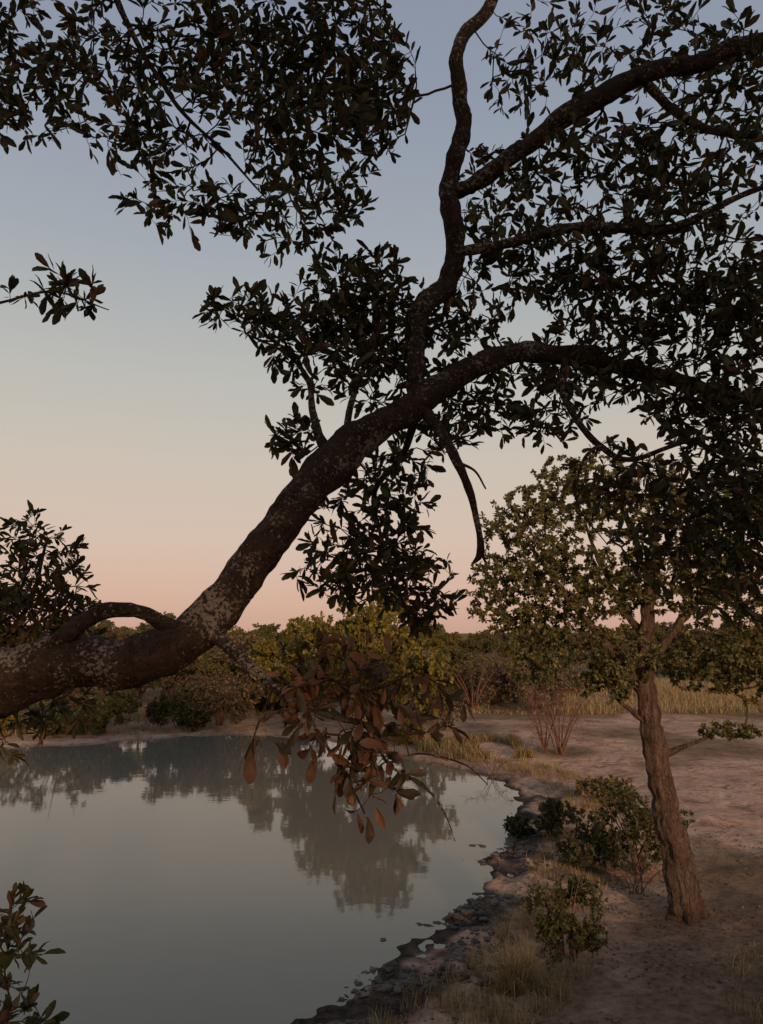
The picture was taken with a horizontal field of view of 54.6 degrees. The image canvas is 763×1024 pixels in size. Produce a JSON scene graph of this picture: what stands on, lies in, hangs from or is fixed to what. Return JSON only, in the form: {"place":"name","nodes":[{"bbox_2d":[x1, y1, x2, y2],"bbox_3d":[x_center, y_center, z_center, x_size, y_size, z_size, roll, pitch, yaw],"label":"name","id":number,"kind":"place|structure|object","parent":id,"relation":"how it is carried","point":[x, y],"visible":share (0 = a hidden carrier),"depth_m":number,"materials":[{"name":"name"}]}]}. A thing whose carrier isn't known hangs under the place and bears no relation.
{"place":"outdoors","nodes":[
{"label":"outdoors","id":0,"kind":"place"},
{"bbox_2d":[0,734,523,1023],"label":"water","id":1,"kind":"structure","parent":0,"point":[189,880],"depth_m":12.60,"materials":[{"name":"grey liquid"}]},
{"bbox_2d":[0,633,762,1023],"bbox_3d":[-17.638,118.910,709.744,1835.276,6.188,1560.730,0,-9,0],"label":"ground","id":2,"kind":"structure","parent":0,"point":[718,783],"depth_m":11.95,"materials":[{"name":"brown soil"}]},
{"bbox_2d":[0,716,22,732],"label":"bush","id":3,"kind":"object","parent":2,"relation":"on","point":[3,723],"visible":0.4,"depth_m":28.48,"materials":[{"name":"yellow plant"}]},
{"bbox_2d":[0,880,69,1023],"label":"leafy shrub","id":4,"kind":"object","parent":2,"relation":"on","point":[9,924],"visible":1,"depth_m":2.39,"materials":[{"name":"green plant"}]},
{"bbox_2d":[33,695,79,735],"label":"bush","id":5,"kind":"object","parent":2,"relation":"on","point":[57,728],"visible":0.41,"depth_m":28.38,"materials":[{"name":"green plant"}]},
{"bbox_2d":[31,685,114,716],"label":"dry bush","id":6,"kind":"object","parent":2,"relation":"on","point":[95,689],"visible":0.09,"depth_m":31.06,"materials":[{"name":"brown plant"}]},
{"bbox_2d":[67,686,144,735],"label":"bush","id":7,"kind":"object","parent":2,"relation":"on","point":[119,702],"visible":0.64,"depth_m":29.37,"materials":[{"name":"green plant"}]},
{"bbox_2d":[138,658,213,700],"bbox_3d":[-9.889,7.988,35.283,3.672,3.564,3.875,-9,-13,42],"label":"dry tree","id":8,"kind":"object","parent":2,"relation":"on","point":[168,682],"visible":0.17,"depth_m":34.90,"materials":[{"name":"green plant"}]},
{"bbox_2d":[144,679,211,731],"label":"bush","id":9,"kind":"object","parent":2,"relation":"on","point":[156,709],"visible":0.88,"depth_m":30.74,"materials":[{"name":"green plant"}]},
{"bbox_2d":[185,665,266,725],"bbox_3d":[-6.788,7.987,32.097,3.594,2.747,3.658,4,-10,-23],"label":"dry bush","id":10,"kind":"object","parent":2,"relation":"on","point":[242,687],"visible":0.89,"depth_m":31.71,"materials":[{"name":"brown plant"}]},
{"bbox_2d":[207,634,280,710],"bbox_3d":[-6.974,7.938,36.556,4.330,3.983,4.104,-6,-11,32],"label":"dry tree","id":11,"kind":"object","parent":2,"relation":"on","point":[248,641],"visible":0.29,"depth_m":36.00,"materials":[{"name":"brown plant"}]},
{"bbox_2d":[248,614,351,724],"bbox_3d":[-3.532,6.950,32.357,4.679,4.929,4.802,5,-11,-30],"label":"yellow green tree","id":12,"kind":"object","parent":2,"relation":"on","point":[293,655],"visible":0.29,"depth_m":31.57,"materials":[{"name":"green plant"}]},
{"bbox_2d":[297,586,457,737],"bbox_3d":[-0.258,5.796,28.126,5.649,5.914,5.504,4,-10,-23],"label":"yellow green tree","id":13,"kind":"object","parent":2,"relation":"on","point":[357,627],"visible":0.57,"depth_m":27.12,"materials":[{"name":"green plant"}]},
{"bbox_2d":[0,0,762,843],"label":"broadleaf tree","id":14,"kind":"object","parent":2,"relation":"on","point":[56,662],"visible":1,"depth_m":3.00,"materials":[{"name":"green plant"}]},
{"bbox_2d":[0,655,762,760],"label":"dry grassland","id":15,"kind":"structure","parent":2,"relation":"on","point":[451,743],"depth_m":35.41,"materials":[{"name":"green plant"}]},
{"bbox_2d":[0,611,762,712],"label":"distant bushland","id":16,"kind":"structure","parent":2,"relation":"on","point":[486,643],"depth_m":87.84,"materials":[{"name":"green plant"}]},
{"bbox_2d":[390,719,425,744],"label":"bush","id":17,"kind":"object","parent":2,"relation":"on","point":[403,730],"visible":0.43,"depth_m":26.46,"materials":[{"name":"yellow plant"}]},
{"bbox_2d":[403,687,467,729],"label":"dry bush","id":18,"kind":"object","parent":2,"relation":"on","point":[457,704],"visible":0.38,"depth_m":29.75,"materials":[{"name":"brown plant"}]},
{"bbox_2d":[319,800,570,1023],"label":"shore mud clods","id":19,"kind":"object","parent":2,"relation":"on","point":[405,978],"visible":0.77,"depth_m":9.52,"materials":[{"name":"brown soil"}]},
{"bbox_2d":[443,655,501,709],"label":"bare shrub","id":20,"kind":"object","parent":2,"relation":"on","point":[474,703],"visible":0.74,"depth_m":36.89,"materials":[{"name":"brown plant"}]},
{"bbox_2d":[464,746,518,776],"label":"bare twig shrub","id":21,"kind":"object","parent":2,"relation":"on","point":[501,759],"visible":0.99,"depth_m":20.89,"materials":[{"name":"brown plant"}]},
{"bbox_2d":[458,651,527,707],"bbox_3d":[6.109,8.875,39.180,3.991,2.996,3.920,-6,-11,32],"label":"dry bush","id":22,"kind":"object","parent":2,"relation":"on","point":[500,695],"visible":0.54,"depth_m":38.44,"materials":[{"name":"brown plant"}]},
{"bbox_2d":[447,934,591,1009],"bbox_3d":[1.606,5.054,8.181,1.688,0.636,2.010,6,-11,-31],"label":"grass tuft","id":23,"kind":"object","parent":2,"relation":"on","point":[516,969],"visible":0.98,"depth_m":8.21,"materials":[{"name":"green plant"}]},
{"bbox_2d":[502,813,536,835],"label":"green shrub","id":24,"kind":"object","parent":2,"relation":"on","point":[516,824],"visible":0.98,"depth_m":14.76,"materials":[{"name":"green plant"}]},
{"bbox_2d":[290,743,762,1023],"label":"bank grass","id":25,"kind":"structure","parent":2,"relation":"on","point":[533,915],"depth_m":8.51,"materials":[{"name":"green plant"}]},
{"bbox_2d":[491,659,568,709],"bbox_3d":[7.426,8.578,37.240,3.757,2.872,3.825,-1,-9,8],"label":"dry bush","id":26,"kind":"object","parent":2,"relation":"on","point":[539,687],"visible":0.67,"depth_m":37.02,"materials":[{"name":"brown plant"}]},
{"bbox_2d":[519,696,573,756],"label":"bare shrub","id":27,"kind":"object","parent":2,"relation":"on","point":[544,746],"visible":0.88,"depth_m":23.95,"materials":[{"name":"brown plant"}]},
{"bbox_2d":[532,795,585,837],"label":"green shrub","id":28,"kind":"object","parent":2,"relation":"on","point":[552,807],"visible":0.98,"depth_m":14.56,"materials":[{"name":"green plant"}]},
{"bbox_2d":[524,683,596,755],"bbox_3d":[5.680,6.665,23.783,2.279,2.469,1.951,-1,-9,6],"label":"bare shrub","id":29,"kind":"object","parent":2,"relation":"on","point":[561,747],"visible":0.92,"depth_m":23.56,"materials":[{"name":"brown plant"}]},
{"bbox_2d":[521,854,609,971],"bbox_3d":[2.270,4.928,9.084,1.001,1.194,1.062,0,-9,0],"label":"green shrub","id":30,"kind":"object","parent":2,"relation":"on","point":[558,921],"visible":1,"depth_m":8.91,"materials":[{"name":"green plant"}]},
{"bbox_2d":[371,829,762,1023],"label":"leaf litter","id":31,"kind":"object","parent":2,"relation":"on","point":[648,983],"visible":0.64,"depth_m":9.25,"materials":[{"name":"brown plant"}]},
{"bbox_2d":[555,803,629,873],"bbox_3d":[3.568,5.567,12.392,1.221,1.082,1.556,0,-9,0],"label":"green shrub","id":32,"kind":"object","parent":2,"relation":"on","point":[575,852],"visible":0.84,"depth_m":12.38,"materials":[{"name":"green plant"}]},
{"bbox_2d":[574,771,636,802],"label":"green shrub","id":33,"kind":"object","parent":2,"relation":"on","point":[598,785],"visible":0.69,"depth_m":16.86,"materials":[{"name":"green plant"}]},
{"bbox_2d":[465,450,762,925],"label":"bushwillow tree","id":34,"kind":"object","parent":2,"relation":"on","point":[686,905],"visible":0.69,"depth_m":10.62,"materials":[{"name":"green plant"}]},
{"bbox_2d":[604,840,664,895],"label":"bare twig shrub","id":35,"kind":"object","parent":2,"relation":"on","point":[635,874],"visible":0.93,"depth_m":11.21,"materials":[{"name":"brown plant"}]},
{"bbox_2d":[589,783,695,874],"bbox_3d":[4.256,5.289,12.198,1.389,1.503,1.459,6,-11,-33],"label":"green shrub","id":36,"kind":"object","parent":2,"relation":"on","point":[644,817],"visible":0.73,"depth_m":12.16,"materials":[{"name":"green plant"}]},
{"bbox_2d":[0,0,762,633],"label":"sky","id":37,"kind":"structure","parent":0,"point":[139,428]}
]}

